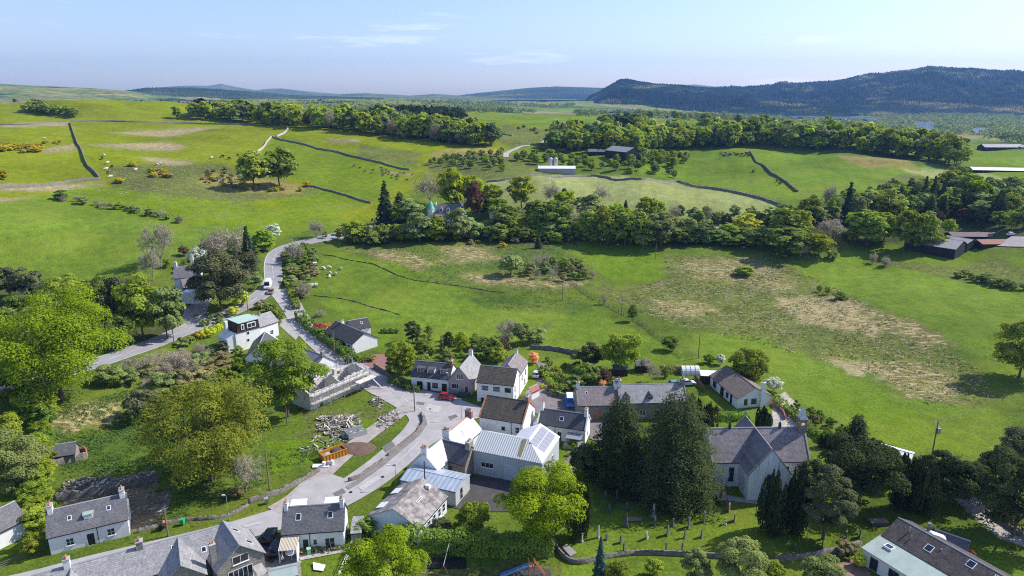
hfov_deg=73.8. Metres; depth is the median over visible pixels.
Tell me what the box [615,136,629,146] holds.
sycamore tree
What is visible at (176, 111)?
sycamore tree
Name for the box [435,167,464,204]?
sycamore tree
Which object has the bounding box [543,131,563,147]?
alder tree
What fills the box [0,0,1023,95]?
sky
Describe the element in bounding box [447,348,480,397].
gabled house
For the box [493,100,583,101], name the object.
terrain
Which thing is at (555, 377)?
hedge
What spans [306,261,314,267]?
shrub
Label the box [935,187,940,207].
conifer tree
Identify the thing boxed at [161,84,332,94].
hills
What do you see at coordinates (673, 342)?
alder tree
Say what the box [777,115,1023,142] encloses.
wood
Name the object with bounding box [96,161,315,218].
rushes
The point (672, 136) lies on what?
oak tree
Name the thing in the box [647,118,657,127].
broadleaf tree
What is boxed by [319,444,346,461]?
skip
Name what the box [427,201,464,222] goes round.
turreted house
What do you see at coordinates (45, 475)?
hedge tree
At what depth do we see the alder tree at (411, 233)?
310.32 m
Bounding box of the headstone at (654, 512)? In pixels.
[650,503,656,517]
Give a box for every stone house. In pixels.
[206,520,267,575]
[616,375,687,418]
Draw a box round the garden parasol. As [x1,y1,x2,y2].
[285,550,295,558]
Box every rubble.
[60,472,119,492]
[120,470,157,487]
[143,493,169,512]
[299,434,348,451]
[316,413,363,438]
[368,395,385,409]
[374,409,400,430]
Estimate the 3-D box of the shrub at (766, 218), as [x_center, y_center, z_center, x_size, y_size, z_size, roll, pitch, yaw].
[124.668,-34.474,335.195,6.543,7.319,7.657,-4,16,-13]
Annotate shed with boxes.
[49,441,79,462]
[268,562,297,575]
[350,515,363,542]
[400,464,469,506]
[612,364,628,375]
[634,360,650,371]
[881,443,914,458]
[934,528,971,550]
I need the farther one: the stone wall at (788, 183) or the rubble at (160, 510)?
the stone wall at (788, 183)
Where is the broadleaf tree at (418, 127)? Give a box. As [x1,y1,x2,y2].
[407,112,427,138]
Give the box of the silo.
[548,157,557,165]
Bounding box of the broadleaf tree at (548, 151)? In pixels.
[545,149,554,157]
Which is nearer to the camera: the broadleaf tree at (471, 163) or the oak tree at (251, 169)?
the oak tree at (251, 169)
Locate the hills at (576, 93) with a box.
[460,86,602,99]
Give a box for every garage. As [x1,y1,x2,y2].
[181,289,199,303]
[699,370,715,383]
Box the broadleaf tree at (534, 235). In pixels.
[528,230,539,239]
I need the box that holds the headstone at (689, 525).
[687,517,690,529]
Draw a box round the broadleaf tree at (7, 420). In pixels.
[0,411,23,444]
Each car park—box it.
[258,530,280,562]
[447,475,552,511]
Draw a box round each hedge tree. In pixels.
[12,476,38,490]
[13,481,45,499]
[15,481,51,503]
[17,506,45,531]
[20,488,55,506]
[21,501,45,512]
[25,465,55,482]
[26,419,53,434]
[26,457,57,470]
[27,407,59,424]
[28,432,49,442]
[29,408,52,420]
[29,420,49,431]
[37,428,54,442]
[39,440,58,457]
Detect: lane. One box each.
[268,403,413,514]
[282,474,357,505]
[503,145,529,156]
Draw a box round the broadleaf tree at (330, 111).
[324,109,335,127]
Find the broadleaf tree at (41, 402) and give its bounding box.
[9,387,61,420]
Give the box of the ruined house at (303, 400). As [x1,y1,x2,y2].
[293,362,365,410]
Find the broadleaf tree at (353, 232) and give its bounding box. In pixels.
[341,220,365,242]
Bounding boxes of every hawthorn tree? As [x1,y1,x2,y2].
[186,246,207,259]
[265,224,281,236]
[765,376,784,390]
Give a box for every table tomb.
[628,517,641,521]
[868,518,888,525]
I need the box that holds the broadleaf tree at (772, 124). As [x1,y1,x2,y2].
[764,120,779,128]
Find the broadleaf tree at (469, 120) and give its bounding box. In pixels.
[465,117,476,124]
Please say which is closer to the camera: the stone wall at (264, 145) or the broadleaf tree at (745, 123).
the stone wall at (264, 145)
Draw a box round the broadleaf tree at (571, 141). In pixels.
[564,130,582,150]
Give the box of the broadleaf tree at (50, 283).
[36,271,84,300]
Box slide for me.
[500,558,545,575]
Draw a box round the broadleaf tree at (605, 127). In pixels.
[600,123,617,141]
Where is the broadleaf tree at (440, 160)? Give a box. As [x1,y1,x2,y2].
[437,157,444,163]
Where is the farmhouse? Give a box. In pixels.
[659,113,671,118]
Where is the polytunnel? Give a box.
[680,365,699,375]
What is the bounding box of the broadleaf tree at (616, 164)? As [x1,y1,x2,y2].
[609,160,619,169]
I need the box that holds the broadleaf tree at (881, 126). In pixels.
[877,123,886,129]
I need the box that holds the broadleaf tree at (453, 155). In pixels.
[450,153,457,159]
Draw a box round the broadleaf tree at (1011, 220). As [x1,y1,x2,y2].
[1003,212,1020,228]
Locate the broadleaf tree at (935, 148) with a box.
[923,141,941,162]
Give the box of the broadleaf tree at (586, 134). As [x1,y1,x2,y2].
[578,131,590,148]
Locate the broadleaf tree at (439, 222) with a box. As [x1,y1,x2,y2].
[421,214,448,241]
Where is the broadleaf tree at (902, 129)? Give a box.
[893,128,907,135]
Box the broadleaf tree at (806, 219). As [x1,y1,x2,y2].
[788,209,815,234]
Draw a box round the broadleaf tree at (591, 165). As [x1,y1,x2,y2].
[587,161,595,169]
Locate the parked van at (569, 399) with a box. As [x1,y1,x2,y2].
[565,392,573,406]
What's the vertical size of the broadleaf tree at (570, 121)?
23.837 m
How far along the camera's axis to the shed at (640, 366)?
179.28 m
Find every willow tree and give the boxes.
[0,427,52,493]
[19,294,65,326]
[92,364,127,386]
[137,285,186,338]
[231,103,250,121]
[379,112,389,133]
[397,198,423,222]
[400,212,435,241]
[441,207,473,241]
[452,128,463,144]
[455,153,462,161]
[461,117,479,122]
[463,217,483,235]
[472,154,478,162]
[480,220,494,226]
[489,157,498,166]
[497,255,523,274]
[511,322,531,343]
[537,221,561,233]
[549,119,564,132]
[552,122,568,135]
[572,193,606,212]
[581,120,601,137]
[587,367,601,380]
[642,211,682,246]
[665,119,674,128]
[676,218,696,235]
[679,547,713,575]
[685,207,697,216]
[689,224,703,236]
[694,220,719,236]
[712,128,724,145]
[713,229,728,243]
[714,535,770,575]
[729,204,741,216]
[741,209,756,219]
[745,228,764,245]
[755,211,761,220]
[775,126,789,147]
[776,203,788,215]
[800,553,847,575]
[803,122,820,144]
[812,210,830,222]
[815,124,833,148]
[825,129,840,147]
[826,205,841,221]
[853,193,872,212]
[863,189,878,209]
[865,131,878,152]
[880,183,894,189]
[909,137,923,158]
[915,193,934,212]
[920,210,941,226]
[952,176,962,187]
[957,182,965,188]
[963,191,993,206]
[967,200,993,216]
[974,187,999,200]
[978,176,1006,188]
[1001,176,1023,188]
[1015,187,1023,196]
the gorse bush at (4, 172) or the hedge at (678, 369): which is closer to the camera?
the hedge at (678, 369)
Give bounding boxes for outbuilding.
[442,438,473,475]
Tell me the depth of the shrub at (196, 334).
199.83 m
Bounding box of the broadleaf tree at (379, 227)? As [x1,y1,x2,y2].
[374,223,392,235]
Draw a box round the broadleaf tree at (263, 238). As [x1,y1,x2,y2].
[249,229,275,250]
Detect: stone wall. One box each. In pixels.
[0,122,66,124]
[0,177,99,188]
[52,452,86,465]
[53,472,159,501]
[70,121,100,179]
[71,120,255,124]
[79,446,87,458]
[137,503,248,532]
[248,467,319,503]
[254,136,271,155]
[272,136,409,169]
[277,126,288,136]
[308,185,371,203]
[313,295,399,314]
[323,254,505,292]
[348,457,384,481]
[373,363,409,384]
[387,412,423,455]
[486,174,781,204]
[497,322,552,338]
[530,345,574,353]
[545,387,573,398]
[554,534,725,563]
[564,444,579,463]
[749,151,798,191]
[770,399,785,419]
[774,540,861,561]
[985,508,1023,538]
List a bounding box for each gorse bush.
[0,170,9,174]
[0,173,7,178]
[115,177,125,182]
[148,172,156,176]
[302,181,311,186]
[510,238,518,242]
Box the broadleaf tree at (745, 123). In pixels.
[740,120,757,140]
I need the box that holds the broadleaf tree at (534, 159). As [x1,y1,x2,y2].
[531,154,540,162]
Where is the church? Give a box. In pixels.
[701,406,810,499]
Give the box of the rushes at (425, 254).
[347,238,614,293]
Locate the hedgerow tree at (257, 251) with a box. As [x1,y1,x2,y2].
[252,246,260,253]
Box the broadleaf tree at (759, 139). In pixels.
[754,127,774,146]
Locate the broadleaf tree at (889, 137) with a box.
[874,128,900,156]
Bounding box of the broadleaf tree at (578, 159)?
[573,156,581,163]
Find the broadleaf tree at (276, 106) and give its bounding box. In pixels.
[269,104,288,124]
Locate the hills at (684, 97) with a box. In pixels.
[584,78,850,115]
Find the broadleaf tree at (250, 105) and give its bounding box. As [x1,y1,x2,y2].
[243,100,256,122]
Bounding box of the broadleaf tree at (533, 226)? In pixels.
[526,211,547,229]
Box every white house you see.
[173,253,202,293]
[476,365,519,401]
[478,393,536,435]
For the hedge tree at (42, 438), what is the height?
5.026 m
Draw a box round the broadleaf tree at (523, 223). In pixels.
[518,221,529,225]
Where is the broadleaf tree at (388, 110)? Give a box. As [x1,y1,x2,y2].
[377,104,397,116]
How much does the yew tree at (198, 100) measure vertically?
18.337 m
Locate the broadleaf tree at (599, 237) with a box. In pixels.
[593,232,611,241]
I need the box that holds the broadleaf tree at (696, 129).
[688,125,705,145]
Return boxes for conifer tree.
[393,191,410,223]
[580,395,649,497]
[591,536,606,575]
[620,388,734,524]
[844,413,871,449]
[897,184,906,195]
[907,177,915,189]
[907,182,920,197]
[921,193,937,214]
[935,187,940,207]
[936,195,949,219]
[946,180,954,187]
[948,187,962,215]
[961,181,972,207]
[962,192,975,219]
[985,189,1010,221]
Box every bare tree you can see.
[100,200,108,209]
[129,246,162,280]
[131,222,175,265]
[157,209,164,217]
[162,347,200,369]
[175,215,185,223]
[192,224,234,252]
[220,223,243,254]
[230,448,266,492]
[283,238,303,259]
[296,281,311,297]
[297,104,306,124]
[307,219,323,237]
[323,109,335,126]
[358,223,376,236]
[384,115,397,136]
[410,168,439,202]
[427,121,440,139]
[486,121,496,147]
[496,319,506,337]
[503,318,519,338]
[532,255,541,267]
[533,268,540,277]
[541,180,559,200]
[541,253,549,264]
[549,269,557,278]
[552,263,560,272]
[568,205,590,223]
[592,182,614,201]
[599,293,609,304]
[643,363,663,381]
[666,201,681,216]
[704,207,713,219]
[796,240,811,257]
[814,213,845,241]
[821,181,839,202]
[869,251,877,260]
[881,256,891,265]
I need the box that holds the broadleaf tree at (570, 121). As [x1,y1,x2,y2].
[564,117,580,133]
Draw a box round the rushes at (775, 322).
[619,256,993,409]
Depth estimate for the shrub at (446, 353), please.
185.62 m
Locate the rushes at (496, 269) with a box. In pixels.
[345,239,613,310]
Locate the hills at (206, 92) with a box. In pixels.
[125,87,383,99]
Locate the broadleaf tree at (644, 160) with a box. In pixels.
[640,157,648,163]
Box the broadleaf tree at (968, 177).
[958,172,984,182]
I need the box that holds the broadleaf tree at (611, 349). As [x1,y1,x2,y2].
[599,333,643,366]
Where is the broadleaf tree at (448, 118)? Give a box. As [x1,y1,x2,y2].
[439,115,459,123]
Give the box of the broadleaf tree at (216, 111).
[210,107,223,117]
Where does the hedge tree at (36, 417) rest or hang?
on the ground at (932, 301)
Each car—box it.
[261,527,277,543]
[267,288,273,294]
[267,539,280,557]
[438,391,455,400]
[531,370,540,377]
[667,379,679,382]
[679,378,695,385]
[1006,232,1016,235]
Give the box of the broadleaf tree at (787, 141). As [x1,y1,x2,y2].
[780,133,795,148]
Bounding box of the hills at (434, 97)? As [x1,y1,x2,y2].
[291,93,575,99]
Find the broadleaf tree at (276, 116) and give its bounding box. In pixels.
[272,108,284,125]
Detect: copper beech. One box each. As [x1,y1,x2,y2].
[177,245,189,255]
[465,180,485,219]
[599,368,610,381]
[936,211,945,221]
[955,208,976,220]
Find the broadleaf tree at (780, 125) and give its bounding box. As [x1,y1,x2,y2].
[777,124,788,144]
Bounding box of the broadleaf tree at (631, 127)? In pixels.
[625,123,639,146]
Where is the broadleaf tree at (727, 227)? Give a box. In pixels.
[718,222,738,237]
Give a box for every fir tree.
[239,225,260,269]
[371,179,395,225]
[534,232,542,248]
[837,182,855,225]
[921,176,928,191]
[930,175,937,192]
[939,181,947,200]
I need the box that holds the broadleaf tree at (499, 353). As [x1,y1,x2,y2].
[489,347,507,360]
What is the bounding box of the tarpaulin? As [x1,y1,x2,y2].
[312,464,328,467]
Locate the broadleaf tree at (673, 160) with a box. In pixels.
[666,156,678,167]
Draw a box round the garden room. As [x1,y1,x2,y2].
[925,522,946,539]
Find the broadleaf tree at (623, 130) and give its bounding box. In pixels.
[617,126,628,133]
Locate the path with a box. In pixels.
[710,489,763,503]
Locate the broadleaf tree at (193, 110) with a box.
[188,102,203,116]
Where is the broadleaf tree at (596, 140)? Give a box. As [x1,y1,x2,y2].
[586,131,603,148]
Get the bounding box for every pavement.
[181,298,210,328]
[264,312,298,339]
[299,548,345,559]
[346,413,426,488]
[361,354,390,372]
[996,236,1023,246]
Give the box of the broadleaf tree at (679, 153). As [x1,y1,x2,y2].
[677,151,682,157]
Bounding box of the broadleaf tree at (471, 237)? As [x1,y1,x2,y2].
[467,230,478,239]
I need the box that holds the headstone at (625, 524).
[623,513,628,527]
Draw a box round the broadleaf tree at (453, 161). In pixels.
[449,159,456,164]
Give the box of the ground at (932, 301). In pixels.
[0,99,1023,575]
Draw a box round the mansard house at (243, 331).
[218,314,259,351]
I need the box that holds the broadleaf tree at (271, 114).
[267,109,278,124]
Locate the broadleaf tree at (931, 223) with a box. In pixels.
[903,213,940,246]
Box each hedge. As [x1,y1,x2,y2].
[188,323,223,341]
[283,276,300,309]
[294,309,356,363]
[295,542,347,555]
[387,376,420,392]
[397,521,555,560]
[540,369,556,386]
[549,371,574,383]
[659,364,680,372]
[713,404,737,419]
[718,410,751,421]
[772,394,826,440]
[1008,518,1023,532]
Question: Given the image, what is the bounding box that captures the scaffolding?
[289,359,381,411]
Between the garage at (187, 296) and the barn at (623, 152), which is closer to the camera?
the garage at (187, 296)
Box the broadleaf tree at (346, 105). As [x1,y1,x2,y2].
[337,103,354,109]
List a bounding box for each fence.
[0,552,34,567]
[569,280,681,355]
[678,179,765,197]
[694,374,704,390]
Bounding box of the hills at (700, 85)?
[689,84,712,87]
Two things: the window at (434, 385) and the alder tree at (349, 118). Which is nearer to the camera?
the window at (434, 385)
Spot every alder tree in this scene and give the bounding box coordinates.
[0,306,25,338]
[0,371,26,409]
[1,294,32,314]
[29,104,39,112]
[38,105,45,113]
[43,106,53,113]
[68,110,77,117]
[79,275,114,327]
[105,314,137,348]
[293,158,299,173]
[341,107,356,131]
[358,108,370,113]
[371,118,383,132]
[376,229,394,243]
[385,112,402,134]
[391,224,406,241]
[406,225,423,240]
[413,338,433,354]
[439,120,457,143]
[439,123,455,142]
[442,153,449,160]
[451,232,461,238]
[460,125,481,145]
[478,336,503,358]
[482,226,496,238]
[488,122,504,144]
[489,204,518,228]
[497,158,504,164]
[513,152,521,159]
[513,225,524,234]
[516,227,532,240]
[519,150,527,157]
[521,199,541,216]
[527,152,535,159]
[528,200,574,225]
[542,153,549,161]
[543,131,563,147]
[550,129,564,146]
[556,153,564,160]
[562,221,578,232]
[563,223,580,239]
[567,160,574,165]
[574,362,598,381]
[598,121,611,147]
[627,305,638,320]
[632,160,642,168]
[632,211,656,248]
[642,153,650,161]
[646,111,654,117]
[648,151,654,161]
[650,164,659,171]
[655,155,665,163]
[660,335,679,350]
[665,167,670,174]
[670,170,677,176]
[672,204,685,218]
[688,210,705,222]
[695,117,712,126]
[697,112,713,120]
[699,233,712,244]
[711,212,720,220]
[721,128,740,147]
[734,114,742,122]
[739,131,753,146]
[745,205,757,213]
[745,225,772,248]
[761,127,780,145]
[763,114,771,123]
[764,227,816,253]
[769,207,782,214]
[780,119,793,125]
[783,204,796,214]
[796,194,823,218]
[846,226,859,243]
[886,180,912,189]
[906,194,925,213]
[956,136,969,163]
[959,166,968,171]
[986,193,997,200]
[989,193,1018,209]
[989,211,1010,226]
[998,186,1021,196]
[1014,205,1023,227]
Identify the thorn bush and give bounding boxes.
[118,357,144,371]
[118,367,139,385]
[133,348,168,375]
[138,378,154,388]
[139,363,158,375]
[139,373,150,384]
[146,371,181,395]
[153,361,173,372]
[160,367,190,390]
[164,348,194,359]
[170,350,191,367]
[177,369,205,389]
[179,359,198,370]
[190,343,214,355]
[190,351,209,365]
[193,361,221,380]
[201,372,218,383]
[203,350,234,368]
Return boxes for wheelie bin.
[158,523,162,530]
[179,517,185,524]
[306,546,310,554]
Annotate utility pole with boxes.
[163,508,168,536]
[265,450,270,490]
[284,391,287,424]
[931,419,941,454]
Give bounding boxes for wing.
[181,278,198,290]
[251,311,278,336]
[501,348,528,394]
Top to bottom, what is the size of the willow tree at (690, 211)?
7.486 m
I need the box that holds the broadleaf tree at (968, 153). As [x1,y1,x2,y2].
[952,148,973,165]
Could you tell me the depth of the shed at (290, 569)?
100.97 m
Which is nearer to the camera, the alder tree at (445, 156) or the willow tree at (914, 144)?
the alder tree at (445, 156)
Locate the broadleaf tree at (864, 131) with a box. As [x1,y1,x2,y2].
[854,121,878,137]
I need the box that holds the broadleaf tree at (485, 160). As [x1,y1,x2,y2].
[482,157,488,163]
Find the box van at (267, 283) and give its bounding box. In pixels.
[264,278,271,288]
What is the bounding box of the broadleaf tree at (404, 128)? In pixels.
[396,117,412,138]
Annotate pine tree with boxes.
[0,267,22,295]
[11,266,45,295]
[97,276,133,318]
[120,388,165,417]
[184,248,253,312]
[230,248,261,279]
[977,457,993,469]
[999,426,1023,457]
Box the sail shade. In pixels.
[313,562,325,570]
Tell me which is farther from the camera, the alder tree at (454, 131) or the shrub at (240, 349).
the alder tree at (454, 131)
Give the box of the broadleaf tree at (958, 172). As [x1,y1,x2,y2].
[939,169,963,180]
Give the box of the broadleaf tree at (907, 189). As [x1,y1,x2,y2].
[894,184,914,196]
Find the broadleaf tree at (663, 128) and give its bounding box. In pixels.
[653,123,668,148]
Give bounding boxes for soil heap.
[342,442,375,455]
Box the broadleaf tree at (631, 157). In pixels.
[627,154,635,160]
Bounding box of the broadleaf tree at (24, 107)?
[20,104,29,112]
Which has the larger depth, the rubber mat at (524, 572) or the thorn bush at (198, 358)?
the thorn bush at (198, 358)
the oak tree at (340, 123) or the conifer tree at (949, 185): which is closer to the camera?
the conifer tree at (949, 185)
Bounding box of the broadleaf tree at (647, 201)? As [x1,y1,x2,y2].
[635,196,660,218]
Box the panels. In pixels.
[344,425,366,439]
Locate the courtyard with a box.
[519,362,625,439]
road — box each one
[0,226,765,389]
[10,288,420,575]
[243,522,259,527]
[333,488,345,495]
[359,475,379,490]
[382,441,394,451]
[384,381,480,458]
[425,404,441,412]
[448,414,457,419]
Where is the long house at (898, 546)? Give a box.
[861,517,1010,575]
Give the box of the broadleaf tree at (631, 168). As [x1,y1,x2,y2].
[626,165,634,171]
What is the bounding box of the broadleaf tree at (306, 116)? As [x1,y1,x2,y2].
[302,110,310,127]
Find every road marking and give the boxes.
[2,236,318,386]
[81,240,326,372]
[94,236,333,363]
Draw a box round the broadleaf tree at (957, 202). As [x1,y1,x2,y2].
[937,192,962,211]
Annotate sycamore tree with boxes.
[0,282,135,402]
[171,106,180,116]
[197,101,212,118]
[209,102,219,112]
[231,99,244,118]
[240,338,330,417]
[251,110,261,123]
[262,111,273,123]
[287,104,303,110]
[288,108,303,125]
[311,110,327,128]
[316,106,329,126]
[332,107,346,127]
[332,524,431,575]
[353,112,374,133]
[393,115,411,137]
[410,354,424,364]
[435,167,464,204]
[453,331,468,352]
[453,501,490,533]
[457,175,485,198]
[466,121,486,146]
[481,184,502,202]
[493,459,588,540]
[505,176,538,207]
[554,190,578,209]
[608,203,624,210]
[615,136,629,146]
[631,132,644,146]
[649,200,666,212]
[676,127,695,148]
[696,128,713,145]
[720,123,742,146]
[807,233,836,257]
[810,135,826,149]
[814,124,832,140]
[825,119,843,144]
[854,136,869,152]
[878,212,901,241]
[892,136,912,157]
[941,219,957,231]
[960,179,994,198]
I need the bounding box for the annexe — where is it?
[346,317,370,333]
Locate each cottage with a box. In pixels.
[0,500,28,548]
[45,485,130,554]
[244,331,276,367]
[275,340,333,377]
[278,493,348,563]
[410,358,456,391]
[410,437,447,469]
[442,407,481,445]
[489,209,506,220]
[536,400,590,449]
[573,379,618,419]
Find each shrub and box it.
[17,531,43,555]
[53,189,68,198]
[76,197,88,203]
[108,203,116,208]
[115,202,124,207]
[131,206,141,212]
[144,207,153,214]
[161,213,169,218]
[162,259,170,265]
[175,336,194,345]
[181,259,190,264]
[190,331,203,338]
[199,319,207,325]
[200,327,215,336]
[206,314,212,319]
[213,312,224,318]
[213,367,237,381]
[214,341,228,351]
[215,316,222,322]
[225,306,239,315]
[226,485,247,497]
[228,356,253,370]
[230,345,244,356]
[232,289,249,305]
[237,371,262,384]
[244,271,262,290]
[253,299,269,308]
[263,304,278,311]
[272,309,285,318]
[280,251,295,258]
[283,275,297,283]
[284,267,298,274]
[285,259,295,265]
[287,282,299,289]
[290,269,301,277]
[292,287,308,297]
[294,250,306,258]
[295,257,306,265]
[298,269,315,279]
[299,264,308,269]
[299,274,311,281]
[300,242,309,248]
[305,249,313,256]
[306,247,317,253]
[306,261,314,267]
[308,255,320,262]
[310,267,320,273]
[312,323,325,331]
[313,310,326,317]
[336,231,341,238]
[346,528,350,536]
[352,355,362,361]
[353,516,376,537]
[360,225,377,239]
[362,232,381,245]
[362,354,376,360]
[385,358,396,375]
[418,353,429,360]
[423,336,433,341]
[424,325,432,334]
[428,348,435,354]
[429,517,451,534]
[439,342,446,348]
[439,349,454,361]
[447,522,462,537]
[469,336,481,347]
[472,345,481,355]
[475,227,483,238]
[477,150,486,155]
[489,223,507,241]
[500,339,507,348]
[506,228,521,238]
[523,261,535,270]
[523,267,533,275]
[526,326,546,342]
[528,351,538,363]
[537,365,549,375]
[539,261,551,267]
[543,265,550,273]
[546,385,555,390]
[549,257,559,265]
[550,365,561,372]
[551,389,562,395]
[554,220,568,234]
[558,258,570,271]
[559,272,566,279]
[559,384,570,390]
[560,362,566,369]
[564,264,575,272]
[566,374,586,387]
[567,258,574,263]
[567,440,577,446]
[569,270,577,278]
[570,348,586,364]
[572,258,583,266]
[575,264,588,273]
[580,268,589,279]
[586,440,596,449]
[598,380,605,385]
[609,376,616,383]
[641,357,650,368]
[644,557,663,575]
[654,232,670,244]
[660,366,669,377]
[670,227,683,242]
[677,232,692,244]
[692,234,702,242]
[702,206,712,218]
[703,354,715,362]
[712,232,733,245]
[716,354,725,362]
[727,229,750,245]
[732,266,754,275]
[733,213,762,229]
[738,225,752,239]
[757,210,769,223]
[764,559,786,575]
[765,207,777,220]
[773,244,788,256]
[790,400,800,409]
[806,406,816,418]
[811,414,819,424]
[816,284,822,291]
[817,413,825,420]
[823,430,834,435]
[824,286,831,293]
[825,417,837,426]
[827,250,838,257]
[831,292,848,299]
[836,426,847,434]
[837,539,858,556]
[851,554,866,566]
[954,272,963,277]
[958,269,969,275]
[968,549,976,555]
[969,275,977,281]
[976,274,987,281]
[982,273,997,280]
[984,276,998,284]
[992,279,1005,286]
[996,278,1011,286]
[1003,281,1017,287]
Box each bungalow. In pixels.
[324,318,377,352]
[709,365,772,408]
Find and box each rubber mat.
[428,557,466,567]
[497,566,550,575]
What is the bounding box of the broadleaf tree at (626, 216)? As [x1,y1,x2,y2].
[609,207,640,246]
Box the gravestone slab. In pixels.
[562,544,576,556]
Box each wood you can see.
[13,98,512,105]
[305,103,536,113]
[368,103,467,119]
[447,99,575,107]
[573,107,742,118]
[654,110,1023,120]
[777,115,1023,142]
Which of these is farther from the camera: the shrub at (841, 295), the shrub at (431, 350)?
the shrub at (841, 295)
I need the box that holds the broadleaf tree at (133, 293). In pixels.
[111,272,164,339]
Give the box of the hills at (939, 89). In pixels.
[710,65,1023,115]
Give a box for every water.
[789,116,878,119]
[915,121,934,129]
[973,127,989,132]
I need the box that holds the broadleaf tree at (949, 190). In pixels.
[939,187,953,197]
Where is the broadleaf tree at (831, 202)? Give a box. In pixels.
[826,194,841,218]
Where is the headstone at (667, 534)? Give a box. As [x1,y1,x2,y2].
[665,524,669,536]
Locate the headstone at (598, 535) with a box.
[597,525,599,538]
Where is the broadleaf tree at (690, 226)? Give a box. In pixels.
[684,225,693,236]
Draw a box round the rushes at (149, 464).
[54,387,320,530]
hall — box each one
[367,478,448,542]
[473,423,559,485]
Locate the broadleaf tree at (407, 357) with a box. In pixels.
[385,340,416,376]
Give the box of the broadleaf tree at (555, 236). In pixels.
[547,232,562,242]
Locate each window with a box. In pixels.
[65,537,74,546]
[107,528,115,536]
[228,563,253,575]
[232,552,249,566]
[432,383,437,387]
[452,383,458,389]
[456,374,462,379]
[481,385,488,391]
[481,461,493,469]
[493,386,499,392]
[504,387,510,393]
[639,410,645,416]
[728,467,733,480]
[751,398,756,403]
[869,557,878,572]
[888,568,898,575]
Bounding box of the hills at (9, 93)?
[0,84,273,103]
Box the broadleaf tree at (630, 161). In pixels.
[626,158,634,165]
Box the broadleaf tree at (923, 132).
[915,128,931,138]
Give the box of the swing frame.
[438,542,449,575]
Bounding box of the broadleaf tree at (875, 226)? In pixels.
[844,209,890,246]
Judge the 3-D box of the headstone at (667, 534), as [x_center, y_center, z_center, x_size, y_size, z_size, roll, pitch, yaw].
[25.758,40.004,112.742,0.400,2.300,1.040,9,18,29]
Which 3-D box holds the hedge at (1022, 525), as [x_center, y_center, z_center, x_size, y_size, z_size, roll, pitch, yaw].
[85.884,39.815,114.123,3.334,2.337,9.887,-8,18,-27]
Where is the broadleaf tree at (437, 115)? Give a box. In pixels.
[434,113,441,119]
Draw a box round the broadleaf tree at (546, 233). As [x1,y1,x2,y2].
[540,230,551,240]
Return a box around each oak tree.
[36,101,48,104]
[62,107,69,115]
[127,375,273,489]
[214,102,226,117]
[219,104,235,120]
[235,150,271,186]
[254,101,272,124]
[257,145,297,185]
[332,114,347,127]
[423,114,442,140]
[453,121,465,142]
[460,119,468,143]
[571,119,584,129]
[576,209,599,241]
[593,206,624,245]
[596,116,612,122]
[601,129,623,147]
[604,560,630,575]
[613,154,620,161]
[623,130,642,147]
[631,117,644,125]
[635,122,644,129]
[638,147,647,155]
[639,135,650,148]
[641,125,656,144]
[651,131,662,149]
[654,152,664,158]
[663,127,679,149]
[669,152,677,157]
[673,121,683,126]
[674,131,689,149]
[679,124,689,128]
[681,155,689,162]
[722,120,735,125]
[728,347,770,382]
[746,116,762,134]
[758,117,765,125]
[769,207,807,228]
[834,127,859,149]
[855,190,889,209]
[873,188,908,220]
[896,130,918,155]
[916,132,946,161]
[916,178,933,187]
[922,187,933,201]
[930,170,958,186]
[930,231,950,241]
[939,133,965,164]
[941,137,972,165]
[943,133,955,160]
[990,319,1023,377]
[1008,192,1023,211]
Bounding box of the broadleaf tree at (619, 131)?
[615,129,623,139]
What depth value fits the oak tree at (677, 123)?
639.81 m
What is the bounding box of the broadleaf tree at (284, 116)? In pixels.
[280,108,290,125]
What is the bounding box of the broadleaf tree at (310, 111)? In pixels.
[307,106,322,127]
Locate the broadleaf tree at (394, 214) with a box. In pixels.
[388,204,405,223]
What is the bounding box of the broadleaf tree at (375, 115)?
[370,110,381,131]
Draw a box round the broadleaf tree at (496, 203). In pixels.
[486,197,509,211]
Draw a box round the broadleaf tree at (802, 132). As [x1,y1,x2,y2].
[788,122,816,148]
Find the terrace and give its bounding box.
[31,525,219,575]
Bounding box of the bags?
[322,460,333,465]
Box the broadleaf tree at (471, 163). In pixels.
[467,159,474,166]
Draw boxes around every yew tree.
[192,98,206,113]
[404,321,421,342]
[443,331,453,349]
[475,123,498,145]
[475,191,489,217]
[566,475,590,544]
[569,443,599,473]
[577,342,604,364]
[612,113,620,123]
[616,116,634,126]
[618,113,632,123]
[683,392,702,440]
[697,402,718,430]
[720,213,732,224]
[755,406,772,426]
[756,469,790,538]
[782,467,809,536]
[793,457,827,486]
[801,463,860,539]
[817,431,913,500]
[817,434,835,448]
[878,446,911,463]
[889,452,922,514]
[909,456,941,518]
[919,449,962,492]
[930,456,980,503]
[959,460,992,497]
[965,473,998,512]
[971,446,1023,537]
[974,205,987,226]
[979,445,1019,485]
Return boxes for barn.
[538,166,575,174]
[588,149,604,155]
[605,146,641,162]
[904,238,966,259]
[943,232,995,239]
[947,235,976,252]
[967,167,1023,172]
[976,239,1005,249]
[977,144,1023,150]
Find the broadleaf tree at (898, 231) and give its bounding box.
[889,209,924,249]
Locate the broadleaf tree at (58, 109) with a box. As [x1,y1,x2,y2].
[54,105,62,114]
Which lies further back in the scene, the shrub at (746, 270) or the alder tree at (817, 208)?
the alder tree at (817, 208)
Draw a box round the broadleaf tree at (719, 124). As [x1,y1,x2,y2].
[710,121,723,137]
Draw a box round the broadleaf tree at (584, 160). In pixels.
[582,158,589,166]
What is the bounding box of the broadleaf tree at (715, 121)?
[710,116,724,125]
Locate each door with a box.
[86,532,95,545]
[302,539,308,549]
[325,537,334,548]
[417,381,422,388]
[427,382,430,389]
[441,383,446,391]
[503,463,517,480]
[595,411,599,419]
[720,387,723,396]

